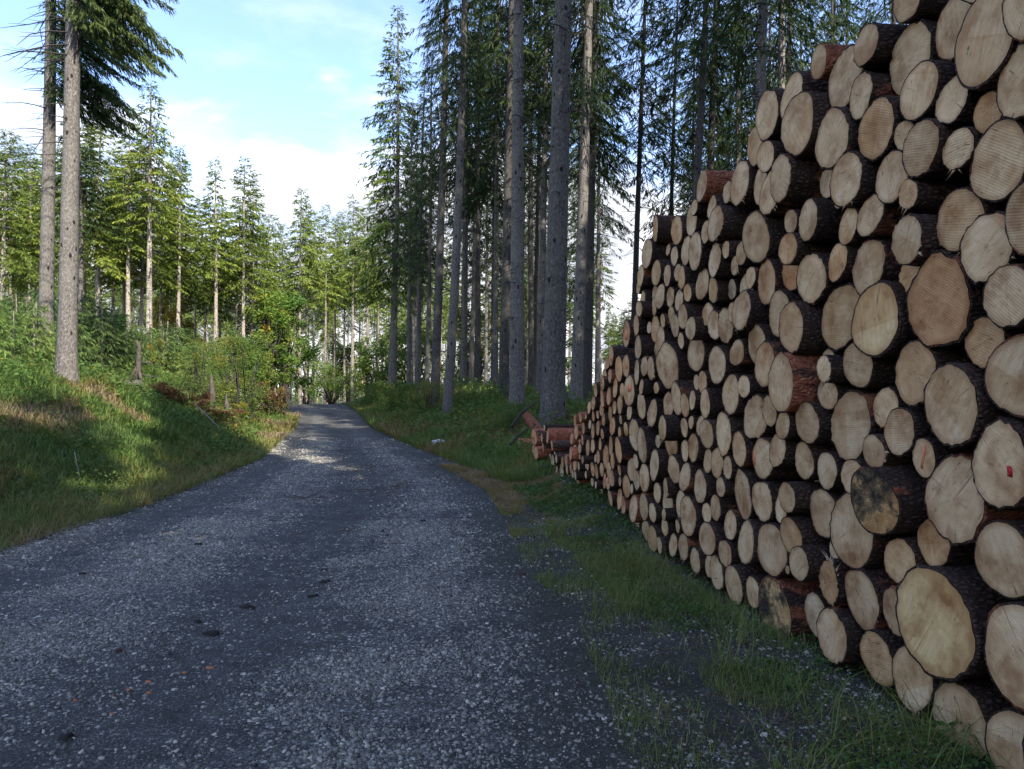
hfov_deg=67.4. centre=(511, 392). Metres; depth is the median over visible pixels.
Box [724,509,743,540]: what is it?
spruce log
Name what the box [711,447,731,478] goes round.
spruce log
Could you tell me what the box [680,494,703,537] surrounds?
spruce log
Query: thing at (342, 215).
spruce tree
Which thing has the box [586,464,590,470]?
spruce log
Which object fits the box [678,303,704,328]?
spruce log
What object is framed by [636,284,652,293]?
spruce log
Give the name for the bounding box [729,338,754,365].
spruce log
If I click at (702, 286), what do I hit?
spruce log
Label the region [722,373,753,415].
spruce log
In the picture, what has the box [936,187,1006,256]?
spruce log
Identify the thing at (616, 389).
spruce log
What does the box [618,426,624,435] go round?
spruce log
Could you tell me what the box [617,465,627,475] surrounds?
spruce log
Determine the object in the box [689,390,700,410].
spruce log
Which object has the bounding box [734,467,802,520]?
spruce log
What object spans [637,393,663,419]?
spruce log
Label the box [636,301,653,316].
spruce log
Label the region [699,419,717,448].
spruce log
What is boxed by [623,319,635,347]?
spruce log
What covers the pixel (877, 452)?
spruce log
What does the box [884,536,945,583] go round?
spruce log
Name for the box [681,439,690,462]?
spruce log
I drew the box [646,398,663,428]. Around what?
spruce log
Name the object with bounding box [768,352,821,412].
spruce log
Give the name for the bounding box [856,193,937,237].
spruce log
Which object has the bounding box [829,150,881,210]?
spruce log
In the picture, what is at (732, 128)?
spruce tree
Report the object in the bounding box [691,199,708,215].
spruce log
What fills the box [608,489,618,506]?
spruce log
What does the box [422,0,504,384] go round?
spruce tree
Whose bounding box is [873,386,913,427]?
spruce log
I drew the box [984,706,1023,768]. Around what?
spruce log
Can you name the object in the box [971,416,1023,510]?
spruce log
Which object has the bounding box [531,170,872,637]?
stacked logs
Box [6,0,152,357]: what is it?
spruce tree
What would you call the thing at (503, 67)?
spruce tree
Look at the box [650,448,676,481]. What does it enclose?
spruce log
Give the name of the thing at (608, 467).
spruce log
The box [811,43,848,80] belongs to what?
spruce log
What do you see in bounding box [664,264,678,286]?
spruce log
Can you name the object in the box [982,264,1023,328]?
spruce log
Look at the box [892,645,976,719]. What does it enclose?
spruce log
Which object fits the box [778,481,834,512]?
spruce log
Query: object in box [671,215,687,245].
spruce log
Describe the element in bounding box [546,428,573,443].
spruce log
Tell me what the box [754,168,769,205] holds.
spruce log
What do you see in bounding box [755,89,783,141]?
spruce log
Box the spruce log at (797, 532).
[780,516,829,553]
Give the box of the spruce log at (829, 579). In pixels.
[818,550,851,607]
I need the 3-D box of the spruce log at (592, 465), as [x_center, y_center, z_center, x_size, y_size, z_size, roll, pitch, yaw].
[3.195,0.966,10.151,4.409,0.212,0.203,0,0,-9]
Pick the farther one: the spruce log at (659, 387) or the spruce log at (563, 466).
the spruce log at (563, 466)
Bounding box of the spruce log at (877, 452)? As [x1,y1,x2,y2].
[863,434,912,466]
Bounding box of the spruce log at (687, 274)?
[677,265,698,292]
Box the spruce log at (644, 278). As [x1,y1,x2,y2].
[637,264,653,287]
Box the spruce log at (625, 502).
[621,496,630,513]
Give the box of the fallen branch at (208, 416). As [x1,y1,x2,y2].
[194,403,218,427]
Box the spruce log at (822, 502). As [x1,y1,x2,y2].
[809,488,845,538]
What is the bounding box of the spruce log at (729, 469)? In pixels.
[723,455,746,479]
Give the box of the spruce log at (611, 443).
[609,435,615,455]
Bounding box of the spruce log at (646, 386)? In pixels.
[639,379,664,395]
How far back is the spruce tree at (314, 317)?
79.88 m
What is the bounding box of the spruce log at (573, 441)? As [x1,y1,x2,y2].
[570,433,578,444]
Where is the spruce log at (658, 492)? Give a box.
[654,482,663,503]
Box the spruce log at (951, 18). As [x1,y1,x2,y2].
[935,0,970,60]
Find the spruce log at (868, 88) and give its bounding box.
[849,70,896,120]
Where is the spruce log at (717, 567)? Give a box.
[710,554,731,590]
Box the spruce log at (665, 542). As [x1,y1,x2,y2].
[657,536,670,553]
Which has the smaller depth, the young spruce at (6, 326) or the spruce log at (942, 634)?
the spruce log at (942, 634)
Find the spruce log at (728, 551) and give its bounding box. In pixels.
[718,540,740,566]
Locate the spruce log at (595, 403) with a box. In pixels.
[591,396,600,410]
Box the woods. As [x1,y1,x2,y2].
[6,290,616,403]
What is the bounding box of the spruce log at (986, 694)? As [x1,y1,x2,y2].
[931,679,1012,758]
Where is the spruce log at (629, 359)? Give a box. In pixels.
[622,354,636,376]
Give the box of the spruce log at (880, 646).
[859,628,904,687]
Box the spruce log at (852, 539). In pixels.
[829,492,916,570]
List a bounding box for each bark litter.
[254,447,466,544]
[466,483,981,768]
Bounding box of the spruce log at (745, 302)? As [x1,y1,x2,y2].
[731,289,768,331]
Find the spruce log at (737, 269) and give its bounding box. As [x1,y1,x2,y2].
[731,255,750,275]
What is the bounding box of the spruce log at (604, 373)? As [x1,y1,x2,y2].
[602,369,607,375]
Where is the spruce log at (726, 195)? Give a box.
[723,180,731,203]
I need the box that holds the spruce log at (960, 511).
[923,452,1023,545]
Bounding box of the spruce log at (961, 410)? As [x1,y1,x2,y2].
[923,362,1020,448]
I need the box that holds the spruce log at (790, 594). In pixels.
[758,575,824,637]
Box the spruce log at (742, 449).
[732,431,763,467]
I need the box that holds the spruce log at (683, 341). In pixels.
[678,332,703,348]
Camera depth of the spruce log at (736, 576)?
5.69 m
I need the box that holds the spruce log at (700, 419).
[696,415,712,435]
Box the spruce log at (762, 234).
[742,210,786,263]
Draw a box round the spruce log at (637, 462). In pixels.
[633,453,641,468]
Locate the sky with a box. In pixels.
[0,0,907,396]
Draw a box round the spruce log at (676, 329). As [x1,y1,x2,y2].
[671,313,684,337]
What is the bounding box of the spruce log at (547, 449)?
[543,443,553,453]
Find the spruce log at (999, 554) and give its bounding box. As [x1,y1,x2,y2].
[974,519,1023,599]
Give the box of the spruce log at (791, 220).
[784,209,800,232]
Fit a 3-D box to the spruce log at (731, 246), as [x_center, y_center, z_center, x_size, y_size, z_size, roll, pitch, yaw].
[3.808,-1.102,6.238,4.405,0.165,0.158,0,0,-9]
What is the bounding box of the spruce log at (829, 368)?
[816,355,849,388]
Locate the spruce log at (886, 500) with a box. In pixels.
[850,464,927,535]
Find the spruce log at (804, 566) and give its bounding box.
[789,545,836,581]
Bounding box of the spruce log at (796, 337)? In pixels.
[778,300,828,354]
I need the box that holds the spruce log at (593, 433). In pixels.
[591,423,600,438]
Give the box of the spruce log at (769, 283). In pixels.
[758,258,789,305]
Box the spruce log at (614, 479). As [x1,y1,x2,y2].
[609,469,619,486]
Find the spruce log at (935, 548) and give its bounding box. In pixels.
[917,519,974,565]
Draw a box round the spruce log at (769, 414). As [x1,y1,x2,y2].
[761,395,779,427]
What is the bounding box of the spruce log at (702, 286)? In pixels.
[695,267,710,299]
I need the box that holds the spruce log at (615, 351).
[609,345,634,366]
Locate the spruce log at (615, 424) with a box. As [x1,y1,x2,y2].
[609,417,623,435]
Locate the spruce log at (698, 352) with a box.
[687,340,732,371]
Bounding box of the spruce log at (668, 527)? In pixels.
[661,519,676,536]
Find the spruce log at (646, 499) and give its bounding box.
[639,492,655,520]
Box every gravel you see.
[0,437,666,569]
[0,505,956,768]
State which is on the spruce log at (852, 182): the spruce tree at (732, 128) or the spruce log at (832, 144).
the spruce log at (832, 144)
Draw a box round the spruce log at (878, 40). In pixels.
[853,22,907,67]
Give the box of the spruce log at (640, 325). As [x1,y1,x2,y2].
[632,314,652,336]
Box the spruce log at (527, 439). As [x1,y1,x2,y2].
[517,438,531,448]
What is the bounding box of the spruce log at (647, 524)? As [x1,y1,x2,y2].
[643,520,661,541]
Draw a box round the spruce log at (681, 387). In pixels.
[671,380,695,415]
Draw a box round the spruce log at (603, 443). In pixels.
[599,437,608,449]
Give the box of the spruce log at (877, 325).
[851,280,917,357]
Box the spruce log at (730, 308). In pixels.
[728,302,750,322]
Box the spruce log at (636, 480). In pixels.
[633,469,641,490]
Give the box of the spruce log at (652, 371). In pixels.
[647,356,659,380]
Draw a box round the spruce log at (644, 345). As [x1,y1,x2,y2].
[635,335,654,358]
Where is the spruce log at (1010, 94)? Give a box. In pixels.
[996,42,1023,120]
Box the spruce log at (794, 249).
[778,232,835,265]
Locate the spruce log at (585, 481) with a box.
[577,480,590,484]
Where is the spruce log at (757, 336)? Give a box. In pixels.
[748,323,779,363]
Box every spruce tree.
[0,0,186,384]
[0,129,58,307]
[0,134,33,297]
[0,147,20,259]
[0,149,58,301]
[0,159,58,309]
[1,143,58,305]
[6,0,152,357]
[6,144,91,297]
[7,277,35,306]
[18,112,134,315]
[55,102,146,323]
[55,135,93,284]
[56,128,106,323]
[83,121,164,339]
[83,130,189,329]
[83,149,166,329]
[86,146,140,312]
[86,270,102,307]
[91,217,137,305]
[103,79,194,332]
[103,284,139,335]
[107,241,136,311]
[114,260,153,330]
[131,153,198,337]
[132,158,213,341]
[144,185,201,331]
[145,217,186,325]
[152,145,217,331]
[156,232,191,313]
[162,287,203,341]
[170,200,228,343]
[173,196,235,342]
[184,198,250,337]
[187,270,209,343]
[188,156,244,347]
[193,266,218,339]
[196,156,280,397]
[196,258,213,341]
[202,304,230,343]
[203,255,223,343]
[208,299,234,336]
[212,201,266,335]
[223,181,287,339]
[223,300,234,359]
[226,220,295,401]
[227,299,248,337]
[241,212,294,302]
[250,215,297,401]
[267,221,304,317]
[279,188,327,403]
[281,255,304,400]
[285,284,302,403]
[286,199,333,403]
[291,210,333,403]
[301,269,318,340]
[301,302,320,358]
[302,202,346,403]
[303,235,321,362]
[309,256,342,403]
[309,300,337,403]
[312,264,355,395]
[314,216,351,403]
[324,221,361,402]
[327,193,378,400]
[329,209,350,403]
[333,5,449,396]
[337,278,363,362]
[341,210,390,393]
[348,207,370,397]
[354,244,380,383]
[356,208,400,384]
[357,244,389,379]
[362,296,387,337]
[370,269,406,350]
[375,135,406,388]
[379,251,406,325]
[384,101,433,383]
[391,60,454,393]
[391,96,447,384]
[397,248,431,345]
[397,285,432,335]
[398,64,444,394]
[398,203,434,309]
[403,235,432,383]
[404,0,499,413]
[405,0,472,405]
[409,2,505,383]
[419,0,503,363]
[421,268,444,382]
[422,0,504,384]
[426,0,505,385]
[431,258,458,383]
[433,0,578,398]
[433,238,460,358]
[442,268,468,381]
[444,164,488,376]
[446,0,548,386]
[446,95,501,383]
[446,140,484,346]
[457,3,552,378]
[457,242,500,350]
[458,236,489,382]
[461,54,503,384]
[468,2,540,347]
[468,127,504,378]
[475,0,620,395]
[481,0,553,389]
[481,159,526,380]
[485,88,548,383]
[488,0,551,418]
[488,250,501,337]
[489,2,576,385]
[498,84,546,359]
[500,88,549,324]
[523,0,607,426]
[524,0,655,323]
[524,2,577,287]
[524,257,526,382]
[527,0,651,401]
[527,0,657,404]
[547,5,634,337]
[566,242,574,385]
[567,1,645,381]
[567,132,615,301]
[567,143,603,319]
[567,146,601,299]
[571,267,609,337]
[593,229,621,381]
[596,0,692,336]
[601,303,614,363]
[604,312,618,360]
[606,315,623,351]
[612,301,631,344]
[614,308,627,344]
[618,0,708,241]
[627,0,756,210]
[653,1,743,214]
[663,0,755,198]
[663,0,848,170]
[674,91,703,214]
[679,25,730,210]
[686,0,774,188]
[702,20,748,170]
[707,0,861,169]
[715,26,753,170]
[722,1,809,168]
[726,0,833,160]
[777,0,820,88]
[801,0,860,58]
[803,0,875,69]
[817,0,879,44]
[829,0,906,43]
[861,0,882,30]
[870,1,905,24]
[878,0,897,23]
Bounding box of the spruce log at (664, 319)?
[660,313,670,327]
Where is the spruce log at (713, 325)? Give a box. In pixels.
[708,310,733,339]
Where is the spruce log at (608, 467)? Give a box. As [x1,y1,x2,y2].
[606,462,613,481]
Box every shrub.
[145,337,167,366]
[147,381,189,402]
[165,339,225,400]
[182,391,211,409]
[197,337,257,399]
[199,330,286,417]
[203,408,248,419]
[234,398,260,423]
[243,382,289,415]
[269,387,286,411]
[347,384,393,403]
[359,377,413,406]
[381,380,428,410]
[404,380,443,413]
[479,398,536,431]
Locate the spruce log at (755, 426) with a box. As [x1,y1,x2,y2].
[743,393,776,439]
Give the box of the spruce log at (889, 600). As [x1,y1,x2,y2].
[882,585,970,637]
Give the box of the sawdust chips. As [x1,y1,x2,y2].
[604,636,931,754]
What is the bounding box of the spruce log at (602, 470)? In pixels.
[600,462,606,476]
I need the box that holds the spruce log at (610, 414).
[608,406,618,421]
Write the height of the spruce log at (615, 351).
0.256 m
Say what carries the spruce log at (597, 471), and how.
on the stacked logs at (581, 473)
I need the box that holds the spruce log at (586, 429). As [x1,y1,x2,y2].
[582,422,590,434]
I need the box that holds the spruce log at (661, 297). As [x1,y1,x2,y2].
[655,283,668,309]
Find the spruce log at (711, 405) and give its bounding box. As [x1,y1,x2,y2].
[700,388,724,418]
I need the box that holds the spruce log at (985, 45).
[954,0,1018,91]
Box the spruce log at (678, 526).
[675,518,682,532]
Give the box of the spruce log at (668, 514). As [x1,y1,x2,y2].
[662,507,680,520]
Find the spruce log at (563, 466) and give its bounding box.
[561,456,565,468]
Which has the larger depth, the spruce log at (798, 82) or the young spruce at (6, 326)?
the young spruce at (6, 326)
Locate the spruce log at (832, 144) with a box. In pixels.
[815,106,861,169]
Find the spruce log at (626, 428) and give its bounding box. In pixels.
[624,421,629,436]
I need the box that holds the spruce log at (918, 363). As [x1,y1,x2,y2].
[895,339,972,406]
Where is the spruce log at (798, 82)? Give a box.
[780,71,827,117]
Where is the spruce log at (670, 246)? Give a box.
[666,243,674,255]
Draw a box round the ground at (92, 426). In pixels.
[0,369,689,564]
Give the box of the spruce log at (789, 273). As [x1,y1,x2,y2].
[782,265,797,290]
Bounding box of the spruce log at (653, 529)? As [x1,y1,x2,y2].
[648,524,663,552]
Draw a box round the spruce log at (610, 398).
[606,387,617,404]
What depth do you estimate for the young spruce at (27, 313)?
20.61 m
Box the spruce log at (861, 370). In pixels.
[842,341,897,388]
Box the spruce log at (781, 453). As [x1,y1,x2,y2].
[769,434,800,467]
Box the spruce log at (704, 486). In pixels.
[694,468,716,503]
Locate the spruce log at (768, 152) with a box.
[756,140,786,172]
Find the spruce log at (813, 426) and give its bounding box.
[795,401,832,444]
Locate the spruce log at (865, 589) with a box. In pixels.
[844,568,897,632]
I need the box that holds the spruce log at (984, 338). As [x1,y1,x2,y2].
[964,316,1023,369]
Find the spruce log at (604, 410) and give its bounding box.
[600,404,608,415]
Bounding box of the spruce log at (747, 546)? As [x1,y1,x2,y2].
[737,518,787,564]
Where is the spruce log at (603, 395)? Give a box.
[600,390,612,407]
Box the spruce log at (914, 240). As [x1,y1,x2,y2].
[891,213,944,266]
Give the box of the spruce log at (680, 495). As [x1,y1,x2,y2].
[676,489,695,518]
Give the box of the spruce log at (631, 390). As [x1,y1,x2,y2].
[624,374,638,405]
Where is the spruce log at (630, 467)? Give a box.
[627,458,635,481]
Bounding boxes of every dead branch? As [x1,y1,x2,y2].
[509,429,527,445]
[510,399,538,427]
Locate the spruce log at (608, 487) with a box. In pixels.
[606,477,622,489]
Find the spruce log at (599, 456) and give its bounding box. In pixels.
[596,450,602,463]
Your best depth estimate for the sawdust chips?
3.55 m
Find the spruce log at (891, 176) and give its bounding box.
[875,149,932,205]
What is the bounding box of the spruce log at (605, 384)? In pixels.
[600,376,612,390]
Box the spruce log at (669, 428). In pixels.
[659,414,688,443]
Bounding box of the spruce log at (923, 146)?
[902,118,973,181]
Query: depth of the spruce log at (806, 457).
4.80 m
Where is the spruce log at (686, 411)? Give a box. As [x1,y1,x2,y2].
[680,393,701,417]
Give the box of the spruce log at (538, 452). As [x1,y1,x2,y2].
[534,446,548,459]
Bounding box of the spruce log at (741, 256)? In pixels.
[736,241,768,265]
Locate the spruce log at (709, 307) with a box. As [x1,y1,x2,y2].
[702,302,728,325]
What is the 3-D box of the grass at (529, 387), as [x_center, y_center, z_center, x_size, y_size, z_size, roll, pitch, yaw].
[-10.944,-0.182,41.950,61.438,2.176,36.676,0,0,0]
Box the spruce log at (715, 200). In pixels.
[706,194,733,220]
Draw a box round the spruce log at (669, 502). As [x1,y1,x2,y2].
[663,493,675,507]
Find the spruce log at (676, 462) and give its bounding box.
[668,454,684,483]
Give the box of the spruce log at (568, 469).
[566,463,571,474]
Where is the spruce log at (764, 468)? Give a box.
[752,437,801,479]
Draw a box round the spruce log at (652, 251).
[642,238,671,268]
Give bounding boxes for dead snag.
[209,375,215,408]
[224,393,229,410]
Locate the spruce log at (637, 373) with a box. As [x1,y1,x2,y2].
[634,359,648,384]
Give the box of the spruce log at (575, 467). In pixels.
[573,461,577,470]
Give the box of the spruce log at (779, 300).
[769,289,803,337]
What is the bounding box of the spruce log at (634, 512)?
[629,494,642,522]
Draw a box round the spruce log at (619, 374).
[615,355,629,382]
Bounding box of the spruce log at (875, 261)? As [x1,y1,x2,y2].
[851,238,901,295]
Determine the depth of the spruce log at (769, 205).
5.23 m
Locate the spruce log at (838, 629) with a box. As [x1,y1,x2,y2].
[816,606,864,665]
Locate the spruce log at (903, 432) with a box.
[884,407,935,456]
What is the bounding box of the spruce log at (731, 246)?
[722,240,740,258]
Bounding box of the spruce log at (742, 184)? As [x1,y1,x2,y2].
[730,160,758,206]
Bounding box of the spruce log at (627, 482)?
[623,474,633,497]
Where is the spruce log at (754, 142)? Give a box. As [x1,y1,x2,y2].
[747,126,761,167]
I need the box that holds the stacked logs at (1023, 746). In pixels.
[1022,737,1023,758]
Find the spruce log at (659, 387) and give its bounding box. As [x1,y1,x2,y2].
[653,381,670,393]
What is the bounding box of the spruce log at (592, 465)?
[590,462,595,476]
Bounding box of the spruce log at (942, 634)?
[895,564,1023,681]
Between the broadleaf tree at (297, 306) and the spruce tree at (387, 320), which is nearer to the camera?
the broadleaf tree at (297, 306)
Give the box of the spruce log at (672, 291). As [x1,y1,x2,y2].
[667,286,679,306]
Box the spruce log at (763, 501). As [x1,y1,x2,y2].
[751,480,813,522]
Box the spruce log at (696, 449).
[688,433,705,462]
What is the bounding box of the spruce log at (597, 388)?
[594,382,600,397]
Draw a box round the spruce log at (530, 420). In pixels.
[522,412,542,429]
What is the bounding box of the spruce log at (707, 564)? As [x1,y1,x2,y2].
[705,556,711,577]
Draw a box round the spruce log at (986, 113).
[973,90,1001,134]
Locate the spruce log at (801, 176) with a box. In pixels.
[770,153,823,204]
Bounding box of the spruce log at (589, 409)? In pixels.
[587,401,591,413]
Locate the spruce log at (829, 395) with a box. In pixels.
[817,382,881,409]
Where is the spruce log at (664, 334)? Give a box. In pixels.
[656,326,677,350]
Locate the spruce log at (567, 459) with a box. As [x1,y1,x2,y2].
[564,454,573,465]
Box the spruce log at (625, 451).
[615,436,637,463]
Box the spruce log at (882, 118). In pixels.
[858,95,904,161]
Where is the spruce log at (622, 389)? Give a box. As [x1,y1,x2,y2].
[620,383,623,397]
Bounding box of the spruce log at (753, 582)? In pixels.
[746,575,765,608]
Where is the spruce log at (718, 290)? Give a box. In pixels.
[709,277,735,303]
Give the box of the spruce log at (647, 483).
[639,463,662,492]
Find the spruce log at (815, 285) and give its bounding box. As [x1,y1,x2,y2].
[796,252,846,304]
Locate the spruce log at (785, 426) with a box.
[776,413,800,439]
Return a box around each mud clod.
[58,732,74,741]
[201,630,219,636]
[239,603,255,608]
[307,594,317,597]
[319,579,330,582]
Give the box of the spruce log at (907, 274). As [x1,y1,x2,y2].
[898,265,919,291]
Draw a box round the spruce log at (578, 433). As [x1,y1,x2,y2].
[574,424,582,439]
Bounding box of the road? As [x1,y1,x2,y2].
[0,404,990,768]
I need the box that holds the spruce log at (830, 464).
[817,451,844,490]
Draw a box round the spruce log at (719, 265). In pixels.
[708,243,742,278]
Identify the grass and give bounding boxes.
[129,361,596,399]
[346,383,586,483]
[437,452,986,768]
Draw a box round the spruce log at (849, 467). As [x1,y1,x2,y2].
[840,458,868,494]
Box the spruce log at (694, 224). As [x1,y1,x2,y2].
[686,206,707,235]
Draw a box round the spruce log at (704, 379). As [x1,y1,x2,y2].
[698,370,722,392]
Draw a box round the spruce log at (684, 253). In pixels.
[681,235,691,265]
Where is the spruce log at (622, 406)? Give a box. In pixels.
[617,395,627,414]
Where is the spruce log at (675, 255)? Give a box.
[671,246,682,266]
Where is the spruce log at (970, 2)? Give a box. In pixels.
[961,0,974,4]
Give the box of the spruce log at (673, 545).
[669,533,680,556]
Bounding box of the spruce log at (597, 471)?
[595,463,602,479]
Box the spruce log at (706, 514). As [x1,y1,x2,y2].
[702,502,714,523]
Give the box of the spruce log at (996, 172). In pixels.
[969,116,1023,202]
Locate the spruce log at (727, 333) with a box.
[717,307,748,343]
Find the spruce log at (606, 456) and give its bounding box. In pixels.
[603,444,612,469]
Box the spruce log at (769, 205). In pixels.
[759,170,802,215]
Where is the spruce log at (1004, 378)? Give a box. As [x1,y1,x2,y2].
[984,333,1023,417]
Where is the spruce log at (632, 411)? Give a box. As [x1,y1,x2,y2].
[626,406,639,419]
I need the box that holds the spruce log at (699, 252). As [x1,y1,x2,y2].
[688,231,711,271]
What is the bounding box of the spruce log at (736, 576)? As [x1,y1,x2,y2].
[725,563,768,605]
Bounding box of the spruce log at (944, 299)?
[906,249,1004,348]
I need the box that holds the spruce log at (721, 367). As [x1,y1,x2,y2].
[708,345,754,384]
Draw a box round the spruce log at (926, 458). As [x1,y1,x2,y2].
[912,437,974,478]
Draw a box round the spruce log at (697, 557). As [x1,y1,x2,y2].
[690,547,706,577]
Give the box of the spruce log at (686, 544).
[678,533,699,564]
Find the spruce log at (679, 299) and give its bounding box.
[675,289,706,310]
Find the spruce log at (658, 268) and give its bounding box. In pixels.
[651,259,670,285]
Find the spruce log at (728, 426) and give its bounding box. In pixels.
[716,411,744,457]
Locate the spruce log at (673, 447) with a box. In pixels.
[665,441,682,455]
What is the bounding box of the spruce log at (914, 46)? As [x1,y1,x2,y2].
[888,18,943,95]
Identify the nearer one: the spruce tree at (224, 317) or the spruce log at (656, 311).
the spruce log at (656, 311)
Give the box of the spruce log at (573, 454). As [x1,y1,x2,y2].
[569,447,580,461]
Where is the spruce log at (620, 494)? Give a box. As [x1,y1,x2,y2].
[617,488,624,509]
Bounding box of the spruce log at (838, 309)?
[821,282,898,351]
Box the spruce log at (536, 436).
[531,428,546,445]
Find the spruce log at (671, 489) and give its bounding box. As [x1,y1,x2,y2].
[663,477,679,498]
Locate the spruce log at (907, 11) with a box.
[893,0,947,23]
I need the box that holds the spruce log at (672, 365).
[656,341,699,389]
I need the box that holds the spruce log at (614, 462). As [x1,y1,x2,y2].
[610,452,626,469]
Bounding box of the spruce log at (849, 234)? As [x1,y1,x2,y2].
[838,207,891,245]
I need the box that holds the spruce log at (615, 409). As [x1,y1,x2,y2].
[612,401,618,414]
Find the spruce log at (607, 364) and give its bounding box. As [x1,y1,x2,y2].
[606,357,614,368]
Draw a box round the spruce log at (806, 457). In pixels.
[795,440,835,479]
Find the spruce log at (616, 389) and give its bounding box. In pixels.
[613,378,621,397]
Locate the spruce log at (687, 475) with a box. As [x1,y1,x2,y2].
[679,462,703,490]
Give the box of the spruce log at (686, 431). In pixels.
[680,417,696,437]
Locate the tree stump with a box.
[124,340,156,389]
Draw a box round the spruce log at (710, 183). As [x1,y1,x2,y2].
[696,170,733,201]
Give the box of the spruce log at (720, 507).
[710,494,737,520]
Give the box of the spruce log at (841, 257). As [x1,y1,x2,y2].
[828,243,859,282]
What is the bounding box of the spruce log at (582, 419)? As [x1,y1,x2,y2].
[579,412,588,422]
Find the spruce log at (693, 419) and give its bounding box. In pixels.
[689,415,700,429]
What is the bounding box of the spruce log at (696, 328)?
[685,316,712,340]
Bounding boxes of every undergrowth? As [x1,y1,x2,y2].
[0,350,284,521]
[369,377,593,462]
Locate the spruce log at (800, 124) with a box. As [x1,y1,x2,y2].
[781,91,848,157]
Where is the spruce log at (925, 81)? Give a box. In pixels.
[899,59,966,121]
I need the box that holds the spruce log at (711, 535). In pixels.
[699,521,727,555]
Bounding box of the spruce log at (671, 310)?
[668,306,677,327]
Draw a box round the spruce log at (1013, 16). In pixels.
[1002,0,1023,42]
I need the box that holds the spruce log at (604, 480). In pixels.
[603,472,606,488]
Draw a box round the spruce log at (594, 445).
[591,439,598,452]
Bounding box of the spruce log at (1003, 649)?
[983,601,1023,711]
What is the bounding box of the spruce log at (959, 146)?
[942,126,981,179]
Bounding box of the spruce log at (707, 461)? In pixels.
[703,449,712,473]
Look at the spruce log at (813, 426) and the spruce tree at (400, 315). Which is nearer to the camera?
the spruce log at (813, 426)
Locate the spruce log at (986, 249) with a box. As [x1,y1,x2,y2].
[959,211,1023,284]
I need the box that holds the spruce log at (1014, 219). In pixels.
[1005,181,1023,255]
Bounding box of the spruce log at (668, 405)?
[663,391,675,414]
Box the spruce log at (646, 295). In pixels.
[640,290,652,317]
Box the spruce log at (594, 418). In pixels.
[592,411,601,421]
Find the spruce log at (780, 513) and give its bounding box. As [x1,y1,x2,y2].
[775,496,810,523]
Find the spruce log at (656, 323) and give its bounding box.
[651,316,660,342]
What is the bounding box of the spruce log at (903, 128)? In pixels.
[894,120,939,150]
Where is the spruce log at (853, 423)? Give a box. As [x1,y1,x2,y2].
[830,389,883,460]
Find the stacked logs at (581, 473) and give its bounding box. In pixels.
[541,362,791,574]
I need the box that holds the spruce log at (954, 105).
[934,75,990,125]
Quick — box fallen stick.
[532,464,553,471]
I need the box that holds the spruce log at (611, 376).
[608,369,615,383]
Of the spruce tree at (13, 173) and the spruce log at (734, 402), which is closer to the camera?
the spruce log at (734, 402)
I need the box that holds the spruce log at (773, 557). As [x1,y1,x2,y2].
[757,522,802,577]
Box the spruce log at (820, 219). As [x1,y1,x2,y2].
[798,197,844,242]
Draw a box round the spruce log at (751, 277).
[745,266,775,288]
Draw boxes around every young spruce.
[0,288,18,365]
[0,293,41,357]
[0,295,20,360]
[0,301,20,358]
[0,311,37,364]
[4,301,29,336]
[8,301,44,357]
[12,302,56,360]
[16,309,55,363]
[26,286,81,357]
[43,325,80,368]
[48,302,103,376]
[48,313,95,357]
[55,290,122,365]
[80,301,135,376]
[85,313,122,361]
[91,305,147,373]
[95,308,131,359]
[105,309,135,361]
[116,321,151,367]
[128,328,156,369]
[133,330,155,357]
[136,326,161,345]
[142,334,167,373]
[153,320,189,372]
[153,331,184,372]
[155,331,184,373]
[160,328,190,368]
[168,327,195,359]
[174,343,213,382]
[179,347,211,390]
[187,340,230,385]
[211,346,244,399]
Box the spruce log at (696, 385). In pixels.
[694,374,698,389]
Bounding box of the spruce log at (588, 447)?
[586,439,595,454]
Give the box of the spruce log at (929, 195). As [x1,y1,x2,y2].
[898,178,969,215]
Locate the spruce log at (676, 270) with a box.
[674,264,682,281]
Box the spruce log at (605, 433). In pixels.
[600,428,610,439]
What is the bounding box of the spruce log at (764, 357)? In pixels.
[754,340,786,387]
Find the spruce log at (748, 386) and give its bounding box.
[738,375,768,397]
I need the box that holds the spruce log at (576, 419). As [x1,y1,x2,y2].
[574,414,581,426]
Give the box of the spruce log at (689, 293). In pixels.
[683,283,710,301]
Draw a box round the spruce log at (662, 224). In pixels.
[653,214,674,242]
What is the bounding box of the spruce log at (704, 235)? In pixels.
[701,220,714,244]
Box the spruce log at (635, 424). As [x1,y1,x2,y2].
[629,417,647,451]
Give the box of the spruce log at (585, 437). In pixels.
[581,434,591,445]
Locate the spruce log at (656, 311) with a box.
[652,297,667,315]
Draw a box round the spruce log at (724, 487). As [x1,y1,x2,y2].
[716,476,734,497]
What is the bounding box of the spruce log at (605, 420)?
[602,413,609,425]
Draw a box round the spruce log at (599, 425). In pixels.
[596,420,609,435]
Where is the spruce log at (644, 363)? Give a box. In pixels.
[641,356,648,376]
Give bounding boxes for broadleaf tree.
[144,297,202,360]
[209,336,260,395]
[230,336,275,392]
[241,290,302,402]
[248,288,319,403]
[286,345,331,403]
[304,358,365,403]
[322,339,374,401]
[353,335,405,393]
[375,324,445,391]
[440,307,499,383]
[500,278,573,378]
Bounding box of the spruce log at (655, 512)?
[649,502,662,522]
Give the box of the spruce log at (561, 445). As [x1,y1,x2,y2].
[551,440,572,450]
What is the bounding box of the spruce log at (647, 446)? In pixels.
[637,426,661,463]
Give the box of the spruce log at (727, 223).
[707,204,759,242]
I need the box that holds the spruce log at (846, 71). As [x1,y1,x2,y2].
[828,44,888,112]

